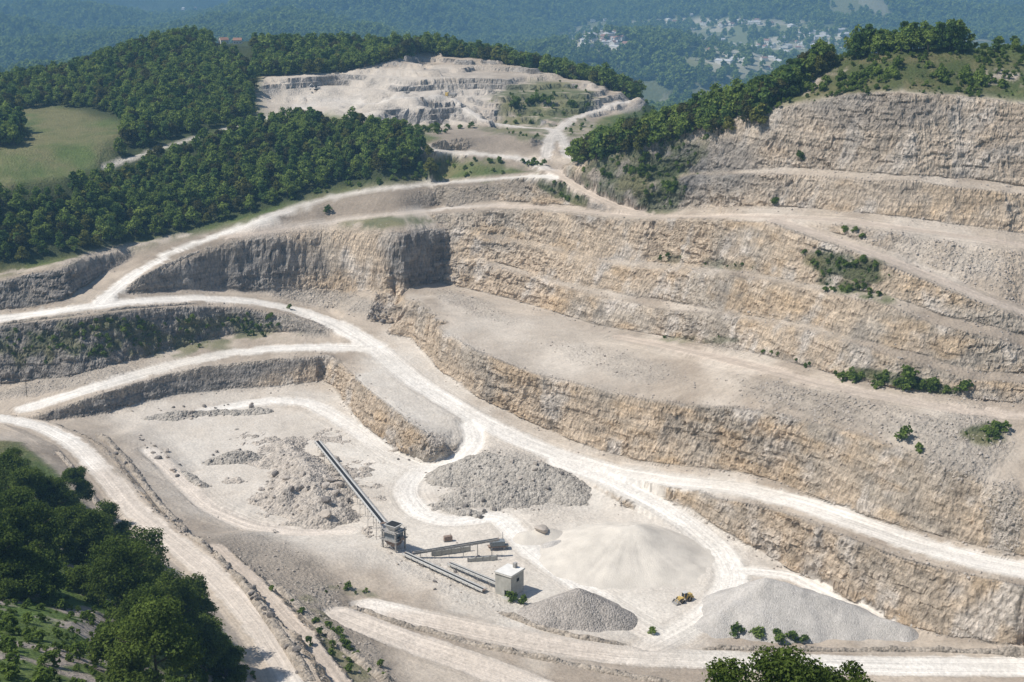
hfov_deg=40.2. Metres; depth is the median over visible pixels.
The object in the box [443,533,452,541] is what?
generator
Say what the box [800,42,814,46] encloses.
house
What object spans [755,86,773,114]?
broadleaf tree
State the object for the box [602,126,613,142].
broadleaf tree
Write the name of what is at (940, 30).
broadleaf tree
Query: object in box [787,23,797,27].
house
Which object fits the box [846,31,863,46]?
broadleaf tree
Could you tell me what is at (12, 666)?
shrub
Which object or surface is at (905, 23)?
broadleaf tree
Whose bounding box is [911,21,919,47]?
broadleaf tree
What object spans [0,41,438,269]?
forest floor
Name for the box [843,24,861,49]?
broadleaf tree
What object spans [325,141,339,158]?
broadleaf tree
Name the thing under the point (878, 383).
shrub
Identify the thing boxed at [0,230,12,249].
broadleaf tree
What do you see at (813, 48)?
broadleaf tree
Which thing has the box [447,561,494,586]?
belt conveyor
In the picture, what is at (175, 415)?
rubble heap
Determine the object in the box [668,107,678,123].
broadleaf tree
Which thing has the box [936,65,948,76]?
shrub
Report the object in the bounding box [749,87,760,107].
broadleaf tree
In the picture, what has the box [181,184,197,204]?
broadleaf tree
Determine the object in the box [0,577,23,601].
shrub
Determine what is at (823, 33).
house
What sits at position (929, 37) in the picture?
broadleaf tree
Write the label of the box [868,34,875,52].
broadleaf tree
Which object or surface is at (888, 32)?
broadleaf tree
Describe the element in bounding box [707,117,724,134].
broadleaf tree
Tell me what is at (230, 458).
rubble heap
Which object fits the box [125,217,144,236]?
broadleaf tree
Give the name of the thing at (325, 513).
boulder
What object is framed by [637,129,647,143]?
broadleaf tree
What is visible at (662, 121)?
broadleaf tree
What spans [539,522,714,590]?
gravel pile
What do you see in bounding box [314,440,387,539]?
belt conveyor
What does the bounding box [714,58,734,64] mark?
house
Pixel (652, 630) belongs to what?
shrub
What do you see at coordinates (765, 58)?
house
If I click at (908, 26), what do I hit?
broadleaf tree
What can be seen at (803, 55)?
broadleaf tree
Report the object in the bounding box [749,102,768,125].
broadleaf tree
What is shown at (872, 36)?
broadleaf tree
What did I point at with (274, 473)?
boulder
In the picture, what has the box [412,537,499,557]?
belt conveyor
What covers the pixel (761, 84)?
broadleaf tree
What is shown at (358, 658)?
earth berm
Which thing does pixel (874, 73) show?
shrub
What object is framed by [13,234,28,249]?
broadleaf tree
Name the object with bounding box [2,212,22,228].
broadleaf tree
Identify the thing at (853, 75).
shrub
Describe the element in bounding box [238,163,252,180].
broadleaf tree
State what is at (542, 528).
boulder
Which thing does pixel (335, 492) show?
boulder
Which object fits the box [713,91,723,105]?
broadleaf tree
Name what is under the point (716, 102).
broadleaf tree
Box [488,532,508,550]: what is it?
screening unit
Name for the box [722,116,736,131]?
broadleaf tree
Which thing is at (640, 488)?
haul road
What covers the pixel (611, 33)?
house
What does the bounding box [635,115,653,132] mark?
broadleaf tree
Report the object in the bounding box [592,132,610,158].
broadleaf tree
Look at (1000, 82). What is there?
shrub
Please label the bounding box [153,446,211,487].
rubble heap
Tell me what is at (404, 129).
broadleaf tree
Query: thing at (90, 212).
broadleaf tree
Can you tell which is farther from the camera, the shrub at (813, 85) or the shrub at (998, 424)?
the shrub at (813, 85)
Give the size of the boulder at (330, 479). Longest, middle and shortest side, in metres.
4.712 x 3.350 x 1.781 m
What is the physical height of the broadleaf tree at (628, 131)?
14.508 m
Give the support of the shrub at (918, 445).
on the quarry ground
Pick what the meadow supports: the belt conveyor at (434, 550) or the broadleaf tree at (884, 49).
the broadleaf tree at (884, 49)
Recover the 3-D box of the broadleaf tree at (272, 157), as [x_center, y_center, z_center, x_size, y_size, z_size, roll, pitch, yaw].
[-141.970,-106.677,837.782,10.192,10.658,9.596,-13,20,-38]
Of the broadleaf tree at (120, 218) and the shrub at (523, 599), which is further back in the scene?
the broadleaf tree at (120, 218)
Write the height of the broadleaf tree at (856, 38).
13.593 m
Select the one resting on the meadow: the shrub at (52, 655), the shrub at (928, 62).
the shrub at (928, 62)
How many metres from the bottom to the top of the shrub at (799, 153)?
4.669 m
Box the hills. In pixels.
[0,0,1021,102]
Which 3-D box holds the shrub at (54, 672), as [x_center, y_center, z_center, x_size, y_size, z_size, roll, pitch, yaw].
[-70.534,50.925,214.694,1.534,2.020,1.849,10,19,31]
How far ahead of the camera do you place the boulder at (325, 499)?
530.15 m
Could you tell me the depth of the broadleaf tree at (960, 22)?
651.88 m
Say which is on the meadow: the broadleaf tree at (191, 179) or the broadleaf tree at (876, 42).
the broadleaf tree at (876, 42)
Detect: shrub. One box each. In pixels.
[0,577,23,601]
[0,620,5,626]
[0,662,20,677]
[1,613,19,627]
[2,641,15,652]
[3,652,19,663]
[5,608,14,614]
[11,562,57,603]
[13,458,30,470]
[13,625,20,634]
[20,611,34,623]
[21,627,31,635]
[23,598,31,608]
[24,633,33,640]
[31,670,48,681]
[33,630,47,641]
[33,664,52,681]
[38,649,60,667]
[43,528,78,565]
[49,667,57,678]
[53,598,64,608]
[63,564,93,594]
[69,641,86,658]
[77,502,85,508]
[101,599,114,611]
[164,648,204,681]
[297,607,305,612]
[305,636,312,645]
[323,204,332,211]
[376,659,383,665]
[413,124,421,130]
[431,122,441,130]
[433,126,440,133]
[467,121,474,127]
[505,590,512,601]
[509,592,518,602]
[518,594,527,604]
[532,92,538,100]
[539,158,546,165]
[567,99,575,107]
[628,167,635,173]
[647,626,656,633]
[669,180,677,186]
[729,621,745,636]
[752,626,764,638]
[770,197,778,203]
[773,628,782,634]
[774,633,786,642]
[784,630,798,642]
[796,150,804,159]
[798,634,809,641]
[799,79,806,90]
[804,81,811,89]
[810,83,817,89]
[818,82,827,90]
[822,75,830,82]
[835,69,845,80]
[837,372,845,382]
[843,371,850,377]
[848,72,858,84]
[848,369,857,379]
[851,373,858,382]
[855,370,865,379]
[858,68,865,78]
[864,67,872,75]
[871,66,882,75]
[873,64,882,75]
[873,380,882,388]
[882,67,889,76]
[886,66,896,71]
[890,71,899,77]
[892,55,901,66]
[894,424,912,439]
[898,377,905,387]
[900,364,919,386]
[903,376,910,387]
[915,442,923,453]
[919,379,925,385]
[923,60,932,68]
[924,378,937,387]
[928,376,939,385]
[933,68,944,81]
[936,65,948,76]
[943,76,950,83]
[952,379,973,391]
[958,64,970,73]
[958,69,970,83]
[971,69,983,78]
[977,73,988,86]
[979,424,990,431]
[985,75,991,82]
[990,420,996,430]
[991,421,1001,429]
[997,78,1007,87]
[1000,420,1011,431]
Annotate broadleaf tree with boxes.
[0,104,13,118]
[0,112,7,120]
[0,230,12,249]
[0,446,27,491]
[0,485,43,533]
[0,495,19,528]
[0,522,33,594]
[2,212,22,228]
[2,465,50,512]
[2,499,65,556]
[7,124,23,145]
[7,192,30,210]
[8,114,25,136]
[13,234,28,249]
[18,539,70,595]
[34,475,78,509]
[40,504,91,559]
[52,198,67,219]
[55,207,76,222]
[61,466,95,503]
[64,199,85,214]
[64,507,113,566]
[70,168,87,191]
[80,207,98,222]
[80,531,155,616]
[81,170,89,189]
[82,180,101,201]
[84,619,147,676]
[85,191,100,208]
[91,216,109,241]
[94,189,109,207]
[95,498,132,538]
[98,182,110,195]
[98,593,206,681]
[102,211,118,231]
[103,215,118,240]
[108,582,181,655]
[109,186,123,202]
[110,203,126,224]
[111,538,164,596]
[124,525,172,572]
[125,187,139,207]
[125,198,140,216]
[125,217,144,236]
[127,207,148,222]
[130,175,141,189]
[130,203,147,215]
[142,205,155,221]
[145,180,155,192]
[149,191,158,203]
[150,214,168,233]
[151,567,208,637]
[162,185,176,200]
[166,200,177,222]
[174,572,219,623]
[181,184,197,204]
[184,175,203,184]
[186,611,232,671]
[194,182,209,199]
[199,188,209,205]
[203,641,249,681]
[208,162,222,174]
[209,168,221,185]
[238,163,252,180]
[240,177,252,187]
[240,181,254,194]
[267,154,277,159]
[280,169,298,182]
[302,151,313,164]
[311,156,329,175]
[315,147,328,160]
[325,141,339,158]
[332,157,346,178]
[347,157,362,178]
[355,135,370,147]
[401,126,415,138]
[409,137,423,159]
[564,138,586,164]
[572,136,588,159]
[580,142,597,156]
[580,145,590,160]
[584,136,595,155]
[587,138,606,161]
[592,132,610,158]
[596,130,614,150]
[598,61,616,85]
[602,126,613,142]
[604,132,620,153]
[607,129,620,152]
[614,116,624,135]
[619,139,631,155]
[621,118,628,131]
[623,117,640,146]
[625,118,642,142]
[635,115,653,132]
[637,124,651,143]
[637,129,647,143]
[643,121,654,140]
[646,129,663,150]
[650,115,670,141]
[652,105,670,118]
[654,120,665,141]
[656,123,672,144]
[665,114,681,136]
[665,124,675,143]
[666,108,674,122]
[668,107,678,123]
[674,111,694,139]
[679,127,692,137]
[682,105,692,112]
[684,112,696,134]
[688,93,699,109]
[689,107,697,131]
[690,103,699,110]
[693,110,704,129]
[694,117,711,133]
[695,94,713,123]
[696,96,713,117]
[700,106,717,132]
[701,81,722,111]
[701,656,754,681]
[707,96,720,114]
[707,104,719,118]
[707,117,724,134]
[710,97,724,118]
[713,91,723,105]
[715,106,727,125]
[722,76,743,113]
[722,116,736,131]
[724,99,737,117]
[725,93,738,112]
[733,98,742,115]
[735,87,748,109]
[736,83,747,90]
[736,94,746,115]
[738,105,756,127]
[740,641,832,681]
[741,91,754,105]
[743,78,759,104]
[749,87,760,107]
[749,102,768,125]
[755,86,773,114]
[756,82,769,101]
[757,75,765,83]
[759,78,780,101]
[763,77,776,102]
[767,85,780,101]
[776,79,788,97]
[778,65,799,96]
[785,58,794,86]
[789,67,803,87]
[790,57,805,85]
[796,51,809,59]
[798,58,817,81]
[801,63,815,78]
[806,52,820,73]
[810,44,818,67]
[813,55,828,73]
[816,39,831,65]
[821,51,838,64]
[821,660,875,681]
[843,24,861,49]
[845,31,864,58]
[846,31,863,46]
[848,36,866,56]
[856,40,871,56]
[859,28,869,51]
[862,23,874,53]
[865,28,877,52]
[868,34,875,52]
[870,33,886,53]
[873,34,890,51]
[876,30,884,51]
[880,35,895,49]
[885,30,894,48]
[892,32,900,47]
[894,34,908,51]
[897,28,913,51]
[898,21,908,49]
[901,23,919,39]
[901,31,920,50]
[910,27,926,50]
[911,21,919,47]
[917,30,936,50]
[919,20,929,47]
[927,27,939,42]
[934,22,950,49]
[940,21,962,50]
[943,26,962,49]
[952,25,969,51]
[956,18,971,36]
[967,33,977,45]
[990,37,1001,51]
[997,36,1004,45]
[1006,35,1019,47]
[1009,38,1020,51]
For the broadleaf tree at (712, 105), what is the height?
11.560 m
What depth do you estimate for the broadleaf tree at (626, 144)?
711.45 m
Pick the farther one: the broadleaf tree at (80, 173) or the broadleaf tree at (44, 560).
the broadleaf tree at (80, 173)
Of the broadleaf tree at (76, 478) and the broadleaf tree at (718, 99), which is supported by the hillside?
the broadleaf tree at (76, 478)
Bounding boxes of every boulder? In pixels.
[266,612,274,617]
[271,471,278,476]
[282,476,290,479]
[292,646,301,651]
[294,484,300,490]
[319,509,331,517]
[321,496,330,502]
[322,482,329,488]
[326,478,335,481]
[332,489,338,495]
[333,481,343,486]
[534,524,547,533]
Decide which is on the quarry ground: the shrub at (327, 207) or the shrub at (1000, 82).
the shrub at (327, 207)
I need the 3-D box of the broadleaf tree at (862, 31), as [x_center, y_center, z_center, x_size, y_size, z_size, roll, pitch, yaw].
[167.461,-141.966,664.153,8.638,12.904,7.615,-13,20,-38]
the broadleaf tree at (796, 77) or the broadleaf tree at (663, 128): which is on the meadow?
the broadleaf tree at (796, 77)
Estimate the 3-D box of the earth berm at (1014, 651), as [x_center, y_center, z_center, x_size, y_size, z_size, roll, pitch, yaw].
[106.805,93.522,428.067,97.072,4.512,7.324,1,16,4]
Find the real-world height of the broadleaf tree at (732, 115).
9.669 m
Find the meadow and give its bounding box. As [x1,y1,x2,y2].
[0,46,1023,574]
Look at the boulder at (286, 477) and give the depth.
553.33 m
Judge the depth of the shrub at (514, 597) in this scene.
459.15 m
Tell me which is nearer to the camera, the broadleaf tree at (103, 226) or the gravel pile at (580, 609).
the gravel pile at (580, 609)
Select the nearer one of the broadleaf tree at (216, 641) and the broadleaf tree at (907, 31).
the broadleaf tree at (216, 641)
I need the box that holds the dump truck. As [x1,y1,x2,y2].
[445,92,456,97]
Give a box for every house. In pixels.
[218,37,228,43]
[233,38,241,43]
[601,40,617,44]
[603,32,615,36]
[609,40,618,44]
[609,45,617,49]
[616,35,624,40]
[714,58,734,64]
[748,20,760,24]
[760,56,767,60]
[768,55,775,60]
[782,44,792,47]
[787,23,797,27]
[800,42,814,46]
[813,35,830,39]
[819,31,829,34]
[837,32,849,36]
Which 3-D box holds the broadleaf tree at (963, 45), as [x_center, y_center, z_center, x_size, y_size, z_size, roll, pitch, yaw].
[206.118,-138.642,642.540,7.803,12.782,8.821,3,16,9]
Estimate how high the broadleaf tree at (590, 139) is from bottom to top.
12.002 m
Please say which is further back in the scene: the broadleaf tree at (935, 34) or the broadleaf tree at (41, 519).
the broadleaf tree at (935, 34)
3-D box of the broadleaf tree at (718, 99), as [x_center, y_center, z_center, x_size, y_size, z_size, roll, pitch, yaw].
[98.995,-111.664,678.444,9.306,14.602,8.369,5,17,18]
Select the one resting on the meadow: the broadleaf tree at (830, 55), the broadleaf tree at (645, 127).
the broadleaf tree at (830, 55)
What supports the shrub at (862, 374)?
on the rock face
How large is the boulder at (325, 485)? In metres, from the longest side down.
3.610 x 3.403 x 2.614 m
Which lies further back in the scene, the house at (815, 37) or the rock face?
the house at (815, 37)
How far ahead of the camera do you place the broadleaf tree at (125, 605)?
275.76 m
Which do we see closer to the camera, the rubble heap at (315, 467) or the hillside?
the hillside
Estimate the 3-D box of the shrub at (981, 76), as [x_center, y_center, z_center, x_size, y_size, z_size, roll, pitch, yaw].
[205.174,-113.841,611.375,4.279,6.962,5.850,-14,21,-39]
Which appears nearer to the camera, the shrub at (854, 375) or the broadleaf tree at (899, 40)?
the shrub at (854, 375)
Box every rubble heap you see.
[141,407,273,420]
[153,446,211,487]
[201,450,261,465]
[210,427,397,537]
[424,452,591,518]
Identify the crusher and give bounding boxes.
[379,520,407,552]
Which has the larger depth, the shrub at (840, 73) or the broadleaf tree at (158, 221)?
the broadleaf tree at (158, 221)
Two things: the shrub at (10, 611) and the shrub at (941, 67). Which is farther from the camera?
the shrub at (941, 67)
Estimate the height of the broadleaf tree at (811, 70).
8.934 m
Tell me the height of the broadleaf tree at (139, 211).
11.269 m
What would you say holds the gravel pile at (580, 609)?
on the quarry ground
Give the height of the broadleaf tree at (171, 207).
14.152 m
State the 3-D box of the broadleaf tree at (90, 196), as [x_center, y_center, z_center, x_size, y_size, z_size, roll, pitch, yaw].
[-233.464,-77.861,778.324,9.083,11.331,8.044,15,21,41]
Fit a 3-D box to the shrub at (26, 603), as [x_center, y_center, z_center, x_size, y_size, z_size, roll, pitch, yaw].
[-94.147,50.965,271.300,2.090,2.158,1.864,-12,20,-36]
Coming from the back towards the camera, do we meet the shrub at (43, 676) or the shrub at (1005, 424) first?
the shrub at (1005, 424)
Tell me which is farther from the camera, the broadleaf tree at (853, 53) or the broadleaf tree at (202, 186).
the broadleaf tree at (202, 186)
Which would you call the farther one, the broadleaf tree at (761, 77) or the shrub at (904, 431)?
the broadleaf tree at (761, 77)
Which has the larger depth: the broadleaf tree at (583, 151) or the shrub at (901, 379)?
the broadleaf tree at (583, 151)
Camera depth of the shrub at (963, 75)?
615.21 m
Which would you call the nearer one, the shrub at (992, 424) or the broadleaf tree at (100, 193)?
the shrub at (992, 424)
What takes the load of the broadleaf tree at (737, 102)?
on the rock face
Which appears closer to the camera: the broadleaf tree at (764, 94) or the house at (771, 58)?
the broadleaf tree at (764, 94)
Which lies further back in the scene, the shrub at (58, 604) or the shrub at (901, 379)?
the shrub at (901, 379)
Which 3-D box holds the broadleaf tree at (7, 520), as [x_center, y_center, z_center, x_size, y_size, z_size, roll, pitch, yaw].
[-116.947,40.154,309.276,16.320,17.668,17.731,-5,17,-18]
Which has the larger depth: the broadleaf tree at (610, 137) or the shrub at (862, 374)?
the broadleaf tree at (610, 137)
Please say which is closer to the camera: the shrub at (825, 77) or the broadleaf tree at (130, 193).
the shrub at (825, 77)
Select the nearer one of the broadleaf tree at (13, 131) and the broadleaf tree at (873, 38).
the broadleaf tree at (873, 38)
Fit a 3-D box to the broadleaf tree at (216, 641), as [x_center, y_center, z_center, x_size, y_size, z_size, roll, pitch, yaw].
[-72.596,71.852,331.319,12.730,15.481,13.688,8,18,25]
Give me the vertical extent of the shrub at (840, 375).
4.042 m
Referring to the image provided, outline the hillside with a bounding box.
[0,511,256,681]
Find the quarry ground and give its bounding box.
[0,51,1023,681]
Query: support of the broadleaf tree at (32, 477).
on the hillside
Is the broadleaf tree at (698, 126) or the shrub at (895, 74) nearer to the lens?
the shrub at (895, 74)
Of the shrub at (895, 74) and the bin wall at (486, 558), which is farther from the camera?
the shrub at (895, 74)
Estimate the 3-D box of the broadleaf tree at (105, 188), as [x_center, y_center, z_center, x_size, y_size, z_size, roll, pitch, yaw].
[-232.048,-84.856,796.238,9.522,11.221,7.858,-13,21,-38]
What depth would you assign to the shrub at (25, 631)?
242.15 m
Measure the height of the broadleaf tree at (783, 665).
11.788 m
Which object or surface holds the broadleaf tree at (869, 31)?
on the meadow
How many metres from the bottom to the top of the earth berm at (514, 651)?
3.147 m
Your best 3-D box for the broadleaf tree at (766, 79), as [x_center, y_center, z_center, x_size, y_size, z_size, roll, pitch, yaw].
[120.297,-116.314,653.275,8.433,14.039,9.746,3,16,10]
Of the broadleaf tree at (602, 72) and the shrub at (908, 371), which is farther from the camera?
the broadleaf tree at (602, 72)
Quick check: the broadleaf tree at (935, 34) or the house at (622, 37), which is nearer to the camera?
the broadleaf tree at (935, 34)
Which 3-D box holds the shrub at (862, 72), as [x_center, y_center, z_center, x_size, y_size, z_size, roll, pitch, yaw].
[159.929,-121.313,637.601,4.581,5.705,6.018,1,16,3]
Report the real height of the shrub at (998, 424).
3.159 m
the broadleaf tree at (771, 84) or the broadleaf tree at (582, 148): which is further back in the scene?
the broadleaf tree at (582, 148)
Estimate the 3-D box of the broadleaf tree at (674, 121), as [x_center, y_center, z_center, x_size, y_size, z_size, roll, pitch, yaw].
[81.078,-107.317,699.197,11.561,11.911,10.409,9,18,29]
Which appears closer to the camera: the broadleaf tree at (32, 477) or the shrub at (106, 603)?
the shrub at (106, 603)
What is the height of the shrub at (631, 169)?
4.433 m
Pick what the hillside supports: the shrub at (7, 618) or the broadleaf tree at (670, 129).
the shrub at (7, 618)
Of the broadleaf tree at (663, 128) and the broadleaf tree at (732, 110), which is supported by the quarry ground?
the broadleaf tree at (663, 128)
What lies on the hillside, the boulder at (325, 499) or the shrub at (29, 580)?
the shrub at (29, 580)
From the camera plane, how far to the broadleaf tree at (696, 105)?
690.80 m
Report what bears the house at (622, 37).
on the hills
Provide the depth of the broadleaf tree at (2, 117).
890.71 m
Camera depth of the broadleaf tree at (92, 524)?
348.61 m
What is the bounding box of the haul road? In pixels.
[0,92,1023,681]
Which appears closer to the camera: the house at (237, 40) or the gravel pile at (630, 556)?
the gravel pile at (630, 556)
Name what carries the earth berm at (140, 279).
on the quarry ground
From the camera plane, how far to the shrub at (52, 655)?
222.80 m
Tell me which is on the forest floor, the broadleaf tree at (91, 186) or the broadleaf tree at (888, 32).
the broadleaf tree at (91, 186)
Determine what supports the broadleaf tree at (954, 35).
on the meadow
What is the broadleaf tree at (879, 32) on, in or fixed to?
on the meadow
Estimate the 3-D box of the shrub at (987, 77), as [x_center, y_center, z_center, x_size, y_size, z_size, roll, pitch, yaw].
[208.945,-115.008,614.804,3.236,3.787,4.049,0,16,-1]
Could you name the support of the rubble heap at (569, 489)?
on the quarry ground
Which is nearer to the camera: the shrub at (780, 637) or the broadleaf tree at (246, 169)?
the shrub at (780, 637)
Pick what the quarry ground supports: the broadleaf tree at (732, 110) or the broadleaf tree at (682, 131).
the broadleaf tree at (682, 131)
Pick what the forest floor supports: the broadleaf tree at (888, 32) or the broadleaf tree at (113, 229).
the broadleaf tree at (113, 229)
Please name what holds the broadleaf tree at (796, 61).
on the meadow
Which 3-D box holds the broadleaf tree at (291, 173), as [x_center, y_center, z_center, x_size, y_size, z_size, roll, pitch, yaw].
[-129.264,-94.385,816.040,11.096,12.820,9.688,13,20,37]
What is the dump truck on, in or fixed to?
on the haul road
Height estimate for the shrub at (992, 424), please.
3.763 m
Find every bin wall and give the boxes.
[431,546,470,555]
[467,554,497,561]
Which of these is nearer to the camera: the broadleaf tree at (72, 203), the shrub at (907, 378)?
the shrub at (907, 378)
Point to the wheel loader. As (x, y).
(686, 595)
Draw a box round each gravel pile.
[513,528,562,545]
[517,588,637,631]
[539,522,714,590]
[541,540,560,547]
[694,578,918,643]
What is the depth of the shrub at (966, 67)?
621.06 m
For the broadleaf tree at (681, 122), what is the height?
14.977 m
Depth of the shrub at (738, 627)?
438.16 m
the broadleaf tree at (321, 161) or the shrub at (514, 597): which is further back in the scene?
the broadleaf tree at (321, 161)
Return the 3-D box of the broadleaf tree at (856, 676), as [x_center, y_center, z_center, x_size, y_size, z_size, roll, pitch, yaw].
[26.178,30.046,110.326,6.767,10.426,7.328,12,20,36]
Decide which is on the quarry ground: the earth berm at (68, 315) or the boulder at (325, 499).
the earth berm at (68, 315)
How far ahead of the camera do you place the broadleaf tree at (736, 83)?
664.81 m
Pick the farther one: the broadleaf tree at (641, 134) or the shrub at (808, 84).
the broadleaf tree at (641, 134)
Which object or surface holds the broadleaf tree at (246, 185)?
on the forest floor
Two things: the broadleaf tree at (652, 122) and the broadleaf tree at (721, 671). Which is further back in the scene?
the broadleaf tree at (652, 122)
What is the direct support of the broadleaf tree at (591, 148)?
on the quarry ground
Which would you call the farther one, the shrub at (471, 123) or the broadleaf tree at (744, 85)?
the shrub at (471, 123)
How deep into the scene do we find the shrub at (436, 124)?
893.60 m
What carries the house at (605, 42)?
on the hills
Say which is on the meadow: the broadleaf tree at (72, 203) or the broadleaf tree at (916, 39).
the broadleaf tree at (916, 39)
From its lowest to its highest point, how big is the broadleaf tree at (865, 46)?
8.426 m
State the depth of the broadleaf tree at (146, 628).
225.72 m
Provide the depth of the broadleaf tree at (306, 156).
829.10 m
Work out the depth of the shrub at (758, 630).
435.71 m
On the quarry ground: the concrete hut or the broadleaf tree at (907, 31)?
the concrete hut
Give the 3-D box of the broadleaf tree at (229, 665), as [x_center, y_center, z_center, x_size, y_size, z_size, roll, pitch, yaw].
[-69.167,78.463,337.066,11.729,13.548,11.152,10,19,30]
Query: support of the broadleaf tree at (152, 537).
on the hillside
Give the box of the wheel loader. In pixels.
[672,590,693,604]
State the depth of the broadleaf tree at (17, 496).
337.60 m
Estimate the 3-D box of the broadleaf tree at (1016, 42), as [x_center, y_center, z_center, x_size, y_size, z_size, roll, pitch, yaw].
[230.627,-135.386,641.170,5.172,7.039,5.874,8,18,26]
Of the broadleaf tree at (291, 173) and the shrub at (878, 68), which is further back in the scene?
the broadleaf tree at (291, 173)
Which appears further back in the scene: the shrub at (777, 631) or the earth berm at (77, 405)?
the earth berm at (77, 405)
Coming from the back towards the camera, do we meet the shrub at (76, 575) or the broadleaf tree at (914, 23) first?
the broadleaf tree at (914, 23)
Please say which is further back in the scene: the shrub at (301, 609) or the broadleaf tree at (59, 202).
the broadleaf tree at (59, 202)
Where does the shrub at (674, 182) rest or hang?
on the rock face
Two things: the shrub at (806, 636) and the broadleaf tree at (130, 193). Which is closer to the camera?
the shrub at (806, 636)
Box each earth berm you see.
[0,302,196,324]
[55,451,102,508]
[60,357,296,416]
[95,433,315,681]
[130,246,210,291]
[266,580,394,681]
[345,605,673,681]
[498,611,627,645]
[702,644,1023,657]
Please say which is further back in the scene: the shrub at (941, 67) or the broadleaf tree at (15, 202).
the broadleaf tree at (15, 202)
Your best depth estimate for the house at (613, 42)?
3651.50 m
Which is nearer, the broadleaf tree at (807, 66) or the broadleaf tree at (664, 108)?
the broadleaf tree at (807, 66)
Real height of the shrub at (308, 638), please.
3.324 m
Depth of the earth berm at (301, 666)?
427.02 m
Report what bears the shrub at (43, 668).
on the hillside
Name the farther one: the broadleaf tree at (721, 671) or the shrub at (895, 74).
the shrub at (895, 74)
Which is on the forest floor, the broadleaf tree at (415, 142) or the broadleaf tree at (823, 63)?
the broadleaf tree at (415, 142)
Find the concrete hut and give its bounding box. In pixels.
[494,562,524,599]
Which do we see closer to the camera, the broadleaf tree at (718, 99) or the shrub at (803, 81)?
the shrub at (803, 81)
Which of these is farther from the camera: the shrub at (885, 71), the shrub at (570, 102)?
the shrub at (570, 102)
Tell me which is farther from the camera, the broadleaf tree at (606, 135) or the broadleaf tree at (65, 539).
the broadleaf tree at (606, 135)
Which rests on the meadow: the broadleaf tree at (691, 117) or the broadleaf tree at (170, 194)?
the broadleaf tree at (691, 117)
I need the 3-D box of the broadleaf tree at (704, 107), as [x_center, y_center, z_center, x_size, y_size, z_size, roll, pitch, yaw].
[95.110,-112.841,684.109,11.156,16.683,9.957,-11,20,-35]
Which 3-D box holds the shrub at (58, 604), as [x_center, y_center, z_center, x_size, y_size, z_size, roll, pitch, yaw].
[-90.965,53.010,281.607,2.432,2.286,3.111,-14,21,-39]
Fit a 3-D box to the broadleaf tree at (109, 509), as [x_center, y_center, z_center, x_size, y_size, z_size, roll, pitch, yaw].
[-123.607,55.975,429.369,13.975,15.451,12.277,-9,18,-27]
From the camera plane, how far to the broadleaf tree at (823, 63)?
658.65 m
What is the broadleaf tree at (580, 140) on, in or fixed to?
on the quarry ground
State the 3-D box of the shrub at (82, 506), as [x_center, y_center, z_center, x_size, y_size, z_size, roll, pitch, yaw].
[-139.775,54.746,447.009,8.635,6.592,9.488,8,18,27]
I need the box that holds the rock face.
[0,53,1023,681]
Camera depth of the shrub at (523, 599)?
456.80 m
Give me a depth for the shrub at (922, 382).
509.27 m
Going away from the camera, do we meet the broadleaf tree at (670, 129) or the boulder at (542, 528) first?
the boulder at (542, 528)
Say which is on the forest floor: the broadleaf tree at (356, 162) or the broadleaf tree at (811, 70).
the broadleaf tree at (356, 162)
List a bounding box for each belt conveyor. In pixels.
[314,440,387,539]
[402,551,486,591]
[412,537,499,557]
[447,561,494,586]
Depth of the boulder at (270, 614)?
401.35 m
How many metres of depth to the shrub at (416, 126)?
891.31 m
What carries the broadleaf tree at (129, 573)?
on the hillside
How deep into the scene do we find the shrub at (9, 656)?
214.95 m
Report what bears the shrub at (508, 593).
on the quarry ground
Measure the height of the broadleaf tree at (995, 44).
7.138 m
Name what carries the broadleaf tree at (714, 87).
on the meadow
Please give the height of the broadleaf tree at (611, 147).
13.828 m
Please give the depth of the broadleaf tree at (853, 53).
656.22 m
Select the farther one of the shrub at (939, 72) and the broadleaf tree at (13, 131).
the broadleaf tree at (13, 131)
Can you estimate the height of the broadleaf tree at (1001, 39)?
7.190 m

